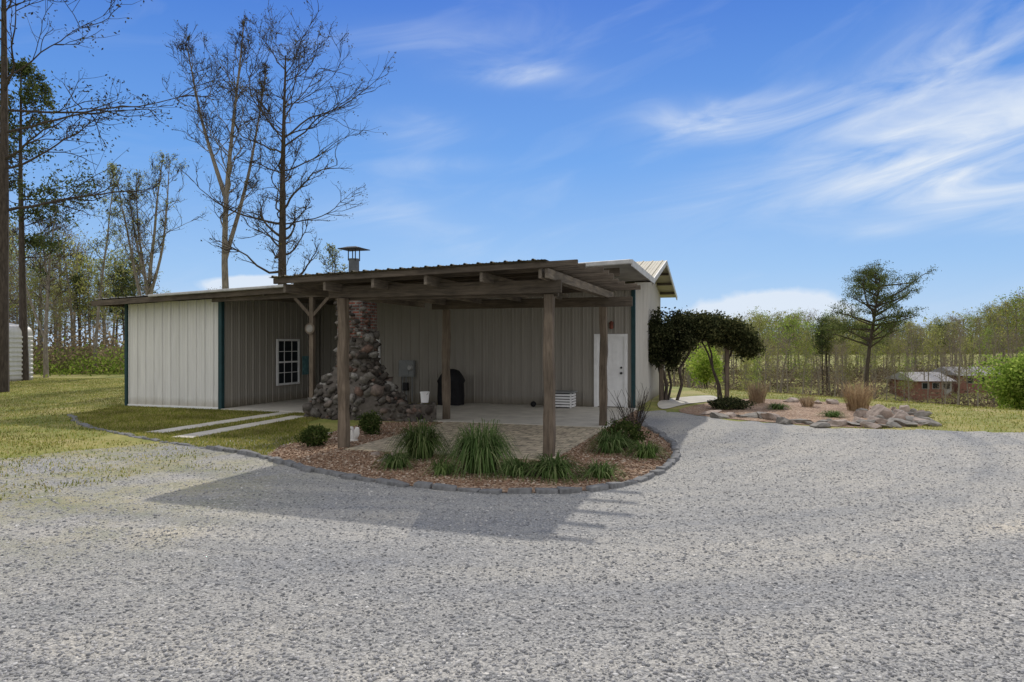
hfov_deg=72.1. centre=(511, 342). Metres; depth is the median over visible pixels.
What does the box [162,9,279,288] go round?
bare tree
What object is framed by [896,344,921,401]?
bare tree
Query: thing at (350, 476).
kerb stone
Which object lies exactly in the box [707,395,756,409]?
juniper shrub
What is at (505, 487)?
pebble bed
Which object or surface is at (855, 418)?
garden rock
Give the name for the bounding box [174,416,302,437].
concrete track
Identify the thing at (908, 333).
spring tree
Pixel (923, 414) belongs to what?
garden rock
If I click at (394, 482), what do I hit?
kerb stone
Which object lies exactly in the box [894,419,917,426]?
garden rock
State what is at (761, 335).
spring tree
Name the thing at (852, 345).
spring tree
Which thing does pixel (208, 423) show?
concrete track
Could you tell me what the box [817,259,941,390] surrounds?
pine tree
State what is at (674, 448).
kerb stone
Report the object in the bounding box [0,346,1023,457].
ground
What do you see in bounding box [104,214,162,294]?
bare tree
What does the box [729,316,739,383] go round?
spring tree
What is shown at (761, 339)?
spring tree
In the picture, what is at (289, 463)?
kerb stone
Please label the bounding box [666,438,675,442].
kerb stone
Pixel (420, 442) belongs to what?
daylily clump
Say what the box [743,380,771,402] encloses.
ornamental grass
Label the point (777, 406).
daylily clump
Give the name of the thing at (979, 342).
bare tree
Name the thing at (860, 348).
spring tree
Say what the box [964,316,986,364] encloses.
spring tree
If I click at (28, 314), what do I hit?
spring tree
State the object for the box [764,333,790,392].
bare tree
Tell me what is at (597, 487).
kerb stone
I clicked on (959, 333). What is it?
bare tree
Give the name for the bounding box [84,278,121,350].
spring tree
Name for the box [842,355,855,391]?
spring tree
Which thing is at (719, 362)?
spring tree
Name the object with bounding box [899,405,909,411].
garden rock
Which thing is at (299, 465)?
kerb stone
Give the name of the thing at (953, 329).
spring tree
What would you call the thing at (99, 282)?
bare tree
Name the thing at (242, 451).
kerb stone
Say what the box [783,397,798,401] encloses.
garden rock
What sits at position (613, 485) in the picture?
kerb stone
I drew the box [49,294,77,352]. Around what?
bare tree
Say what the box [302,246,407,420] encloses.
stone chimney
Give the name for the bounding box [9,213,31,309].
spring tree
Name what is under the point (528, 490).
kerb stone
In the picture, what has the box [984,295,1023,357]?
spring tree
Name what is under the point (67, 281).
spring tree
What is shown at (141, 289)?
pine tree
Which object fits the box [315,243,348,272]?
sapling
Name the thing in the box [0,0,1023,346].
sky
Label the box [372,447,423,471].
daylily clump
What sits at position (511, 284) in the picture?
pergola
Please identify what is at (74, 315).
bare tree
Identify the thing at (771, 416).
garden rock
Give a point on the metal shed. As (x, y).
(15, 351)
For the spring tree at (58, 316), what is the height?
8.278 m
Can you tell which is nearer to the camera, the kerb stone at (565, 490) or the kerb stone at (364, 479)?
the kerb stone at (565, 490)
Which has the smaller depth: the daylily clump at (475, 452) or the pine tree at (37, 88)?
the daylily clump at (475, 452)
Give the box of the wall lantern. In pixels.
[609,321,613,328]
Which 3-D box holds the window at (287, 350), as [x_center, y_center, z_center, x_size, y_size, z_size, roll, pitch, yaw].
[-7.034,0.615,22.122,0.060,1.430,1.130,0,0,18]
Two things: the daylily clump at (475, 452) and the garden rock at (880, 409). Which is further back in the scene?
the garden rock at (880, 409)
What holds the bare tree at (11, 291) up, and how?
on the ground at (332, 425)
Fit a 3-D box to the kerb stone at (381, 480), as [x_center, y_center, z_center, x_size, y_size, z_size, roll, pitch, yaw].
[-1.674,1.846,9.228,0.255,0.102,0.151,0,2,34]
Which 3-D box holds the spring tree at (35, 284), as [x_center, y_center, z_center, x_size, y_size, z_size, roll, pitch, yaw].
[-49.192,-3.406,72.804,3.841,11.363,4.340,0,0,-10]
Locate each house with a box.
[886,372,953,399]
[930,367,997,393]
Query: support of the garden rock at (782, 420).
on the rock bed at (797, 410)
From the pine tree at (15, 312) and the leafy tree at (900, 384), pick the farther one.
the leafy tree at (900, 384)
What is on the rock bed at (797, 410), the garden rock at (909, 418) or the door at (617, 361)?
the garden rock at (909, 418)
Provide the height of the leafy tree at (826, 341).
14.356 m
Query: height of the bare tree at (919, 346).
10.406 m
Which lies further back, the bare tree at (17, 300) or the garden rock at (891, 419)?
the bare tree at (17, 300)
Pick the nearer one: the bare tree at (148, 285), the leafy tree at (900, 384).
the bare tree at (148, 285)
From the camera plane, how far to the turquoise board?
22.95 m
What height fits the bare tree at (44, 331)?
9.860 m
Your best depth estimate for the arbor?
22.24 m
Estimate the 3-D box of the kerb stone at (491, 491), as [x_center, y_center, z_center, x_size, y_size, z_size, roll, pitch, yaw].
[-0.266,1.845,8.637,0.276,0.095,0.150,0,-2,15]
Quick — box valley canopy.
[663,305,1023,355]
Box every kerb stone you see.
[213,445,226,450]
[224,447,237,452]
[237,449,251,454]
[245,450,259,456]
[257,454,271,458]
[268,456,281,461]
[273,457,283,464]
[283,459,295,466]
[293,462,305,468]
[300,466,315,472]
[314,468,326,474]
[327,469,346,476]
[341,473,360,479]
[356,476,375,481]
[375,478,388,484]
[386,478,409,487]
[413,481,432,488]
[432,483,457,491]
[458,488,480,492]
[479,489,501,494]
[507,487,531,493]
[535,488,558,493]
[557,486,581,493]
[586,483,608,491]
[605,482,625,488]
[624,479,637,485]
[632,476,647,481]
[643,472,654,478]
[649,469,665,474]
[656,465,667,470]
[662,462,671,468]
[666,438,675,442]
[666,458,675,464]
[670,453,680,457]
[671,446,679,450]
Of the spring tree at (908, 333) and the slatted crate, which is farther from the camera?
the spring tree at (908, 333)
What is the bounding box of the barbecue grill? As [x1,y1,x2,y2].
[437,369,464,405]
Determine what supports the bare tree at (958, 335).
on the ground at (332, 425)
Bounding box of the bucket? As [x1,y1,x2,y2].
[419,391,429,402]
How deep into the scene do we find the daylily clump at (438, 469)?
9.73 m
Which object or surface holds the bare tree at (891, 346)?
on the ground at (332, 425)
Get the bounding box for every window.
[276,339,299,385]
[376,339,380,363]
[922,383,927,388]
[932,383,939,388]
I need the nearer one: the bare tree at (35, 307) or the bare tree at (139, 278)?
the bare tree at (139, 278)
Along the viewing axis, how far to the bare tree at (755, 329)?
122.68 m
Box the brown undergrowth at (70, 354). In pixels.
[9,292,123,373]
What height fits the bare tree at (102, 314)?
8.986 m
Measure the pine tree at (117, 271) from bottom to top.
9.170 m
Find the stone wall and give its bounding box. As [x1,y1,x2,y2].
[374,395,436,422]
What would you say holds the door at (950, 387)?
in the house at (922, 384)
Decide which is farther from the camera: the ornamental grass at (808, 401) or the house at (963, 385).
the house at (963, 385)
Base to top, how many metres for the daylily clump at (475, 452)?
0.791 m
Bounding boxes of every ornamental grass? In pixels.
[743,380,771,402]
[798,393,816,406]
[832,379,884,410]
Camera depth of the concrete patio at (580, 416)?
17.59 m
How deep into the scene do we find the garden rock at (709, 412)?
17.79 m
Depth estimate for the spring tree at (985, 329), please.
140.86 m
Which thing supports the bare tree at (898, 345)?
on the ground at (332, 425)
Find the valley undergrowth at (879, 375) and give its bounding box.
[664,351,1013,407]
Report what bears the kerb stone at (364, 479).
on the gravel driveway
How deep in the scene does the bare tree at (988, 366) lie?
90.60 m
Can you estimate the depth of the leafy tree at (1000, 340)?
143.49 m
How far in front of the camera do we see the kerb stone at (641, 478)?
9.36 m
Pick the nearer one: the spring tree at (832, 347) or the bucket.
the bucket
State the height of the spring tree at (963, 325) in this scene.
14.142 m
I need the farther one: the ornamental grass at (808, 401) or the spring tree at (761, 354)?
the spring tree at (761, 354)
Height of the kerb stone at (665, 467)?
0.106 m
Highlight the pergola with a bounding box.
[271,258,640,456]
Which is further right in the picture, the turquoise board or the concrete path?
the concrete path
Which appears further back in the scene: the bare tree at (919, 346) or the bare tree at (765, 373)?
the bare tree at (919, 346)
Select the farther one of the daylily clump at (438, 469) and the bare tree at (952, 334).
the bare tree at (952, 334)
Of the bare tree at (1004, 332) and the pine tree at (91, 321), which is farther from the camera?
the bare tree at (1004, 332)
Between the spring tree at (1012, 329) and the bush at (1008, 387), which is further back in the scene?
the spring tree at (1012, 329)
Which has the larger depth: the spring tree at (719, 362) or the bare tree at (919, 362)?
the spring tree at (719, 362)
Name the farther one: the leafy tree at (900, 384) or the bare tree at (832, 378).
the leafy tree at (900, 384)
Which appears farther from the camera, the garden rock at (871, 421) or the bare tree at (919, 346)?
the bare tree at (919, 346)
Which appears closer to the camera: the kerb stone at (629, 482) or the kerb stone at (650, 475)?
the kerb stone at (629, 482)
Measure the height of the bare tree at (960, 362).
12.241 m
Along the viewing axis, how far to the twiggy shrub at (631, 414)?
13.06 m
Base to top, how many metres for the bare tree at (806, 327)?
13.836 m
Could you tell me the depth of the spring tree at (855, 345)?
139.01 m
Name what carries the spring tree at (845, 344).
on the ground at (332, 425)
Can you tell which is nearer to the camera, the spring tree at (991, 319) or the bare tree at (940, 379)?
the bare tree at (940, 379)
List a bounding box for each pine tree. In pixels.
[0,0,248,392]
[0,55,111,380]
[9,300,34,323]
[51,267,99,345]
[62,241,99,343]
[77,299,105,328]
[87,251,143,338]
[90,268,143,344]
[109,250,157,314]
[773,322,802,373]
[801,312,843,390]
[804,325,835,393]
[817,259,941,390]
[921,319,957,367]
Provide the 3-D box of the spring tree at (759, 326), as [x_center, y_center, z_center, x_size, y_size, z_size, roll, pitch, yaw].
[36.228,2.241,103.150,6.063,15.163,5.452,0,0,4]
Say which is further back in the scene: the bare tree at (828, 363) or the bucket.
the bare tree at (828, 363)
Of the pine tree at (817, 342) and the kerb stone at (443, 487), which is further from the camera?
the pine tree at (817, 342)
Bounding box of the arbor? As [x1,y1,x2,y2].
[659,338,728,400]
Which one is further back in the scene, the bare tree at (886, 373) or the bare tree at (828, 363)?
the bare tree at (828, 363)
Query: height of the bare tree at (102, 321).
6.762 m
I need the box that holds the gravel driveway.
[0,410,1023,681]
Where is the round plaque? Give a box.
[305,323,314,333]
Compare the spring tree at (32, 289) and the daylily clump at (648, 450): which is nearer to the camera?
the daylily clump at (648, 450)
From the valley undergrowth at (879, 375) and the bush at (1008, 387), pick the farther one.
the valley undergrowth at (879, 375)
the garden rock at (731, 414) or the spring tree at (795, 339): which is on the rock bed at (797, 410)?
the garden rock at (731, 414)
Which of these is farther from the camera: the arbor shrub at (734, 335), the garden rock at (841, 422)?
the arbor shrub at (734, 335)
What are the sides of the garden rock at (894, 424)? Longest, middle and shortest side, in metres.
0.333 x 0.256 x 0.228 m
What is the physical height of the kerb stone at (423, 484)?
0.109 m
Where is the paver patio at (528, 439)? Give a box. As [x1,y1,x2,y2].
[345,422,604,460]
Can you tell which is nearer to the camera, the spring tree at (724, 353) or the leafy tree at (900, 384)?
the leafy tree at (900, 384)
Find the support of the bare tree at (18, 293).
on the ground at (332, 425)
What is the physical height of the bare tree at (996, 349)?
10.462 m
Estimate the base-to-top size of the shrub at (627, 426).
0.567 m
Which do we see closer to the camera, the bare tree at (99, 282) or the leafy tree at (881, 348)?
the bare tree at (99, 282)
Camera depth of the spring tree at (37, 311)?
71.39 m
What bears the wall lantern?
attached to the metal building
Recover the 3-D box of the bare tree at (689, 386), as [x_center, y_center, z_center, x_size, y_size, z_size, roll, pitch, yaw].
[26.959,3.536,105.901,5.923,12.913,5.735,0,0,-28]
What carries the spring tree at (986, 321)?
on the ground at (332, 425)
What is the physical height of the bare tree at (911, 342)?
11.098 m
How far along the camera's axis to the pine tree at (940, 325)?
119.30 m
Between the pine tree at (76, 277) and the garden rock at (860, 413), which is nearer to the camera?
the garden rock at (860, 413)
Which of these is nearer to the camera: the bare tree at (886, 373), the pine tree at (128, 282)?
the pine tree at (128, 282)
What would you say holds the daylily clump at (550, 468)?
on the pebble bed at (505, 487)
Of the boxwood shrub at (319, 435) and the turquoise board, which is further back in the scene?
the turquoise board
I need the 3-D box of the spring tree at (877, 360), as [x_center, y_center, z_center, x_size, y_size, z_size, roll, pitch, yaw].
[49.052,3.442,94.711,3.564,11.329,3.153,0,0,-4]
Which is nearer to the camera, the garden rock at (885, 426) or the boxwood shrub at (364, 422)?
the boxwood shrub at (364, 422)
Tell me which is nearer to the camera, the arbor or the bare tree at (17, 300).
the arbor
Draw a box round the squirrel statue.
[350,426,358,441]
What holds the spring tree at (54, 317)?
on the ground at (332, 425)
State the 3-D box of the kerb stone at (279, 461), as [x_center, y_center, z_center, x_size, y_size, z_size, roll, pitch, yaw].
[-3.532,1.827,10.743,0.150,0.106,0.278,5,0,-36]
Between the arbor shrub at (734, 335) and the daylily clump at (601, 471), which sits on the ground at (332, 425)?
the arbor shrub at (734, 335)
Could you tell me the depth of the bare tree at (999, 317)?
121.97 m
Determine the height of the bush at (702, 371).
3.536 m
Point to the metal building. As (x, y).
(223, 348)
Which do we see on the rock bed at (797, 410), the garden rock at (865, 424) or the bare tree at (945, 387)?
the garden rock at (865, 424)
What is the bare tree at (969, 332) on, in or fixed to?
on the ground at (332, 425)
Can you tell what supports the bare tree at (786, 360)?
on the ground at (332, 425)
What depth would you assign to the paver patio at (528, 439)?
13.42 m
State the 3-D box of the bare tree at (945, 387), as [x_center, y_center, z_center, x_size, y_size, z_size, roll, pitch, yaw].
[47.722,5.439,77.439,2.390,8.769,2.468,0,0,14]
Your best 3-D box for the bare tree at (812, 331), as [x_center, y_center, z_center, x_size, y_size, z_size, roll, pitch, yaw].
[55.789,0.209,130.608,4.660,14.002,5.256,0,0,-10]
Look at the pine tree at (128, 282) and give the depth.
50.33 m
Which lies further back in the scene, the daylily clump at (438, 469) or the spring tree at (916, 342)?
the spring tree at (916, 342)
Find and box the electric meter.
[399,360,414,401]
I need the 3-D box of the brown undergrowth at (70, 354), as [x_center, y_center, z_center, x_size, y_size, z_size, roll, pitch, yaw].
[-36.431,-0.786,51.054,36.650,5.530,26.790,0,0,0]
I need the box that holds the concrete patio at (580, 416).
[433,403,635,427]
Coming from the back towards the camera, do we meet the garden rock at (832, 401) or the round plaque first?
the garden rock at (832, 401)
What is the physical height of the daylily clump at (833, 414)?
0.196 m
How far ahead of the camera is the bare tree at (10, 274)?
48.90 m
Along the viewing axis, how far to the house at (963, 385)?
98.50 m
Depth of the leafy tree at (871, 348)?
105.02 m
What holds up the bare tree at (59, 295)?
on the ground at (332, 425)
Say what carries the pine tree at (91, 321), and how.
on the ground at (332, 425)
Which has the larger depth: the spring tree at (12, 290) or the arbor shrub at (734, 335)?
the spring tree at (12, 290)
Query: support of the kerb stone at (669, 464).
on the gravel driveway
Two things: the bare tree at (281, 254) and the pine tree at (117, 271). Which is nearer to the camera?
the bare tree at (281, 254)
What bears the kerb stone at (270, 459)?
on the gravel driveway
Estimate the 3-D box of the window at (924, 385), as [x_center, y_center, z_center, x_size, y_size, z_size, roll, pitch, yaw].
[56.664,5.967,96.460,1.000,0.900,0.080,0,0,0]
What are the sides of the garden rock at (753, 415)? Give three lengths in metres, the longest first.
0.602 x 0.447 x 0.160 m
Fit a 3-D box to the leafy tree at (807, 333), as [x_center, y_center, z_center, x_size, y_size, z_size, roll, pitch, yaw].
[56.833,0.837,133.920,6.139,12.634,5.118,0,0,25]
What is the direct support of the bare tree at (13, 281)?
on the ground at (332, 425)
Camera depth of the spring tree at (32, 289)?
48.25 m
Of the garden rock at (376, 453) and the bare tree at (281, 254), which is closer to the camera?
the garden rock at (376, 453)
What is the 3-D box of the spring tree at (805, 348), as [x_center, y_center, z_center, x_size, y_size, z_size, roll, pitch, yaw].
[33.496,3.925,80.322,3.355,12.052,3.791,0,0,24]
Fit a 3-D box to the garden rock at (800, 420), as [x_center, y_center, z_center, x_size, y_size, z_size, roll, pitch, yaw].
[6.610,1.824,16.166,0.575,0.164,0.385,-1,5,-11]
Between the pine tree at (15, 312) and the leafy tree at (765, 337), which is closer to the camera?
the pine tree at (15, 312)
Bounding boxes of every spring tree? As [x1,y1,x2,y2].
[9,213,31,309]
[9,247,63,353]
[9,257,18,316]
[17,267,63,355]
[17,302,42,336]
[26,259,51,326]
[27,287,43,348]
[37,288,70,331]
[38,278,74,352]
[50,230,96,351]
[64,247,110,350]
[81,240,143,352]
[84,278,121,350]
[682,341,701,387]
[711,344,724,389]
[714,316,736,360]
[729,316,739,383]
[731,313,768,381]
[733,354,756,391]
[744,306,778,385]
[745,312,772,382]
[750,321,765,385]
[760,310,782,378]
[760,339,779,390]
[769,308,787,344]
[781,309,808,380]
[788,308,807,374]
[789,325,821,393]
[818,316,850,391]
[823,313,873,393]
[824,327,857,397]
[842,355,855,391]
[846,319,859,374]
[850,323,883,376]
[852,317,872,379]
[863,331,893,398]
[877,329,889,379]
[881,338,901,399]
[885,320,901,363]
[889,318,925,371]
[898,319,918,371]
[899,324,929,369]
[901,320,917,358]
[914,327,943,402]
[918,320,952,367]
[924,313,955,365]
[924,325,944,369]
[938,317,973,366]
[938,320,951,363]
[945,309,981,364]
[952,334,977,405]
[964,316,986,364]
[969,300,1011,357]
[972,305,1003,362]
[973,313,994,361]
[982,309,1008,348]
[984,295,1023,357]
[997,298,1023,355]
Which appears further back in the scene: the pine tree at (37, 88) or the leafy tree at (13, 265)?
the leafy tree at (13, 265)
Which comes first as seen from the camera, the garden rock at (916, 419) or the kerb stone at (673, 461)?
the kerb stone at (673, 461)
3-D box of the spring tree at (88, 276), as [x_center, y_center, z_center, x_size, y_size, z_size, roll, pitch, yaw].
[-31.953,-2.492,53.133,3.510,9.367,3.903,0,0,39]
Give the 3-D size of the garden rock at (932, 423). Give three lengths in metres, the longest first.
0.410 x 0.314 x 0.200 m
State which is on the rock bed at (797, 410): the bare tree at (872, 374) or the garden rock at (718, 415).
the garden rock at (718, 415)
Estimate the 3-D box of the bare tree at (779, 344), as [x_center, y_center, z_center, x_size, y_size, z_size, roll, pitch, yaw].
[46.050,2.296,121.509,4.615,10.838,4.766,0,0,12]
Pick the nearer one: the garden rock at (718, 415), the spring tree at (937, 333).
the garden rock at (718, 415)
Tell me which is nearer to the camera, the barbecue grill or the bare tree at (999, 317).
the barbecue grill
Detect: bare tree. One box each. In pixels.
[9,196,86,377]
[9,231,18,311]
[9,246,27,322]
[9,250,18,322]
[9,264,42,327]
[9,273,29,323]
[10,233,36,306]
[17,258,55,344]
[28,210,83,346]
[31,250,63,347]
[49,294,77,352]
[51,228,106,344]
[76,161,134,371]
[85,269,111,339]
[90,294,111,348]
[103,149,210,295]
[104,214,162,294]
[123,259,155,293]
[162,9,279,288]
[167,0,396,284]
[678,330,697,387]
[681,342,699,387]
[721,315,734,381]
[723,313,755,385]
[756,338,774,387]
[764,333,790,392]
[769,324,788,380]
[772,331,802,393]
[798,311,812,368]
[800,309,825,378]
[803,352,817,393]
[812,354,824,395]
[819,316,840,393]
[822,341,847,396]
[834,338,852,394]
[865,340,882,399]
[874,350,897,400]
[880,325,902,373]
[883,332,904,366]
[888,326,905,370]
[896,322,927,371]
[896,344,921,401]
[910,326,935,379]
[917,325,927,371]
[933,342,951,402]
[935,352,955,405]
[936,324,963,366]
[941,315,968,366]
[943,315,965,359]
[945,322,978,404]
[947,317,973,364]
[948,337,967,400]
[962,307,980,362]
[966,333,991,406]
[970,316,985,365]
[982,327,1005,407]
[983,351,993,394]
[985,312,1009,365]
[992,326,1023,379]
[995,301,1010,359]
[1009,292,1023,345]
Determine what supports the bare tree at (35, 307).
on the ground at (332, 425)
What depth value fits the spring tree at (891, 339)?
149.72 m
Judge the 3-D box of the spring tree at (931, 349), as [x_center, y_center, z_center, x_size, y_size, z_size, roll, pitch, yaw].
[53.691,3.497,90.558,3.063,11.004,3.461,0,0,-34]
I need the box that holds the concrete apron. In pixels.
[221,398,308,412]
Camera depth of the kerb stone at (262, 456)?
11.19 m
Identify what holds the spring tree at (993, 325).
on the ground at (332, 425)
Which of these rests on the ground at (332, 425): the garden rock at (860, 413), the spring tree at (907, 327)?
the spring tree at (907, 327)
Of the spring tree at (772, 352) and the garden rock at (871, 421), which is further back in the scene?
the spring tree at (772, 352)
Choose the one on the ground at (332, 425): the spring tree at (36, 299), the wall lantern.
the spring tree at (36, 299)
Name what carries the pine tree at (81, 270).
on the ground at (332, 425)
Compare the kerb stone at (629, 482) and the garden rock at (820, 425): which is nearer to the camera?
the kerb stone at (629, 482)
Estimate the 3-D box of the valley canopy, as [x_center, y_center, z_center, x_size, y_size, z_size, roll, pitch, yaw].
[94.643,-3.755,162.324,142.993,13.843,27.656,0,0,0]
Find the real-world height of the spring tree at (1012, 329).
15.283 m
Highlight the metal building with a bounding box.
[91,259,676,409]
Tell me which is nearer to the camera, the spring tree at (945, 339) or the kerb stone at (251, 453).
the kerb stone at (251, 453)
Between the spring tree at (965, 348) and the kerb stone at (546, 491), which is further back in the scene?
the spring tree at (965, 348)
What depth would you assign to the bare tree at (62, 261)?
73.10 m
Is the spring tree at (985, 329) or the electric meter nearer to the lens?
the electric meter
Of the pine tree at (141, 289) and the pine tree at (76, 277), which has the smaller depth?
the pine tree at (76, 277)
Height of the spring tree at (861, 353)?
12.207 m
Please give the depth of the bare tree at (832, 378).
82.85 m
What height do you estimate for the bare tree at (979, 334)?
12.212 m
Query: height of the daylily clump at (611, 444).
0.465 m
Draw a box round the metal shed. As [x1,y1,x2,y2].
[9,323,32,380]
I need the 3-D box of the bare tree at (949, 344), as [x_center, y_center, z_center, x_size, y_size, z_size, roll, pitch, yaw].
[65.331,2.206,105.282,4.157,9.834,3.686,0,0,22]
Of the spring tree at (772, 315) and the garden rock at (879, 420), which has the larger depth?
the spring tree at (772, 315)
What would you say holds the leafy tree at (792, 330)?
on the ground at (332, 425)
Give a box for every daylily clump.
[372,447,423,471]
[382,415,456,463]
[422,457,463,477]
[424,419,527,479]
[487,454,540,481]
[514,449,597,484]
[572,457,627,481]
[579,424,636,455]
[623,439,669,460]
[766,401,790,409]
[816,408,845,417]
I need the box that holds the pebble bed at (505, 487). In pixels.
[267,411,671,492]
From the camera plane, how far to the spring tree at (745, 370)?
85.07 m
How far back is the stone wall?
16.37 m
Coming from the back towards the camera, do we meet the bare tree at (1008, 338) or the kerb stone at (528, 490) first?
the bare tree at (1008, 338)
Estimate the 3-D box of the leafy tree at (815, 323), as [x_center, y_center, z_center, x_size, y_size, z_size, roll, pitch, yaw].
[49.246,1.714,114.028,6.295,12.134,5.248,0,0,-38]
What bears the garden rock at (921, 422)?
on the rock bed at (797, 410)
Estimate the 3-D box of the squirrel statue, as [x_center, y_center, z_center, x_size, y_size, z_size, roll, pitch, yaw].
[-2.954,1.707,13.127,0.237,0.275,0.199,0,0,0]
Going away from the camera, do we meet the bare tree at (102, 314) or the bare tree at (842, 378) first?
the bare tree at (102, 314)
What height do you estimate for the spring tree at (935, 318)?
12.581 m
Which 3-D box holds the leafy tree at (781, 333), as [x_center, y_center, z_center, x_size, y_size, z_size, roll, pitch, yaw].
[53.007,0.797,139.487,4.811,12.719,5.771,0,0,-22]
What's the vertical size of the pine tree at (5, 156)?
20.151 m
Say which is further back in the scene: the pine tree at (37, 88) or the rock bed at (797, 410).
the pine tree at (37, 88)
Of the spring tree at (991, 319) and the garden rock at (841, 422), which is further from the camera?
the spring tree at (991, 319)
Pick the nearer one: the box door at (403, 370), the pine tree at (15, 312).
the box door at (403, 370)
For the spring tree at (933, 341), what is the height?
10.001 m
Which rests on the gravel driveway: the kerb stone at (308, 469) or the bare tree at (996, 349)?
the kerb stone at (308, 469)
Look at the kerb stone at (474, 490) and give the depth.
8.69 m
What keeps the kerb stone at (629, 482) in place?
on the gravel driveway
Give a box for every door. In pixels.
[399,362,408,375]
[594,334,627,407]
[944,381,951,393]
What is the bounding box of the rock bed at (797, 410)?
[679,399,920,426]
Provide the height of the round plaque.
0.277 m
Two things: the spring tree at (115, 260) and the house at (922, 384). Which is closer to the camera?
the spring tree at (115, 260)
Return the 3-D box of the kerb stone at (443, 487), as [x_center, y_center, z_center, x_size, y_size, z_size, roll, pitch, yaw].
[-0.831,1.830,8.815,0.332,0.108,0.150,1,4,20]
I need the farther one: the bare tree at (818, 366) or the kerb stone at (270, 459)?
the bare tree at (818, 366)
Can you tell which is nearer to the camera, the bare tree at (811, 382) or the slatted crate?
the slatted crate
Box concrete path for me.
[658,395,716,408]
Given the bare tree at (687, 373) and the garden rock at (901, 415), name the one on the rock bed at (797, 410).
the garden rock at (901, 415)
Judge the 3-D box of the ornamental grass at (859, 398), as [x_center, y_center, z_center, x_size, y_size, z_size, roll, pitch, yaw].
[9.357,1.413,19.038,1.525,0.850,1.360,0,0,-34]
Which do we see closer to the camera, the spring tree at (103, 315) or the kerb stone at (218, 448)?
the kerb stone at (218, 448)
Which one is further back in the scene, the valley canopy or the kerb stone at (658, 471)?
the valley canopy
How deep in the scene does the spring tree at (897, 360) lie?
94.07 m
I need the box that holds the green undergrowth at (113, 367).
[33,324,123,377]
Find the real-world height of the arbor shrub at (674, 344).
3.056 m
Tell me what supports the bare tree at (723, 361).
on the ground at (332, 425)
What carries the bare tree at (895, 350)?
on the ground at (332, 425)
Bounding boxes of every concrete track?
[147,412,293,432]
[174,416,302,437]
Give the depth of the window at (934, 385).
96.43 m
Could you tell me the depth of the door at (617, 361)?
19.49 m
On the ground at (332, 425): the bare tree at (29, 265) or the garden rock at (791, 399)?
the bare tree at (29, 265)
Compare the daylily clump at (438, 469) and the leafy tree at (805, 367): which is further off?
the leafy tree at (805, 367)
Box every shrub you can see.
[294,424,331,446]
[354,409,382,434]
[601,416,650,448]
[607,386,651,430]
[608,409,630,432]
[647,305,721,399]
[684,309,772,398]
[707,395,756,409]
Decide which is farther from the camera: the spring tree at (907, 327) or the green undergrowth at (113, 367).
the spring tree at (907, 327)
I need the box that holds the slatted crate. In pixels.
[555,390,576,407]
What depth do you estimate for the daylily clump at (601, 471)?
9.46 m
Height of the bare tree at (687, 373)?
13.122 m
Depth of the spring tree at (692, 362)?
100.63 m
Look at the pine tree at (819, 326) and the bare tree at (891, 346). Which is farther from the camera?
the bare tree at (891, 346)
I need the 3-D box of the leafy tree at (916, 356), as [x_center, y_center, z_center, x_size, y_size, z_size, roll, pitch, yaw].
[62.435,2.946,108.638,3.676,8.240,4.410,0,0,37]
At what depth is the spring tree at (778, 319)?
145.73 m
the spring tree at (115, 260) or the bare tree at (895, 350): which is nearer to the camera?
the spring tree at (115, 260)
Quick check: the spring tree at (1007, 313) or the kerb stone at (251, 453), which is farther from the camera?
the spring tree at (1007, 313)
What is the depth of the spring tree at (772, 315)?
129.00 m
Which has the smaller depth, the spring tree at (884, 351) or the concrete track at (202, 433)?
the concrete track at (202, 433)
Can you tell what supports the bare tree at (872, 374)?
on the ground at (332, 425)
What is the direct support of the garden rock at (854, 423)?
on the rock bed at (797, 410)
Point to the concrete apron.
(294, 405)
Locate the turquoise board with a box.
[302,356,308,374]
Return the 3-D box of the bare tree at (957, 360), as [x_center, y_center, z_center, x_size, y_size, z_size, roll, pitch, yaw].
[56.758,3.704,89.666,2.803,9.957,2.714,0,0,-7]
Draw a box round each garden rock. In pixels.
[371,451,379,455]
[699,410,721,414]
[710,412,729,418]
[724,412,736,416]
[744,412,758,417]
[761,413,780,419]
[776,417,792,424]
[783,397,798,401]
[789,418,811,422]
[810,422,829,427]
[826,399,838,403]
[829,419,846,425]
[847,422,859,425]
[852,416,863,422]
[853,410,866,416]
[856,419,875,422]
[860,421,881,428]
[863,404,893,417]
[875,418,887,422]
[878,424,893,427]
[885,421,901,427]
[887,417,903,421]
[892,411,909,419]
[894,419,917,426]
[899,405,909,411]
[905,416,914,421]
[912,420,927,425]
[913,417,926,420]
[914,411,932,416]
[924,420,941,425]
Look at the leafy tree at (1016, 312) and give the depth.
111.50 m
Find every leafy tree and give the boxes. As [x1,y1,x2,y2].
[9,233,34,313]
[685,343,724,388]
[743,356,762,389]
[749,306,783,380]
[760,311,819,393]
[772,317,787,368]
[792,340,816,385]
[795,315,824,386]
[796,317,824,373]
[820,309,833,371]
[853,317,886,369]
[858,322,891,379]
[895,349,915,401]
[902,341,927,371]
[961,309,989,365]
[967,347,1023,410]
[972,323,1005,361]
[984,307,1020,362]
[994,286,1023,357]
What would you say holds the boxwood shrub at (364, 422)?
on the pebble bed at (505, 487)

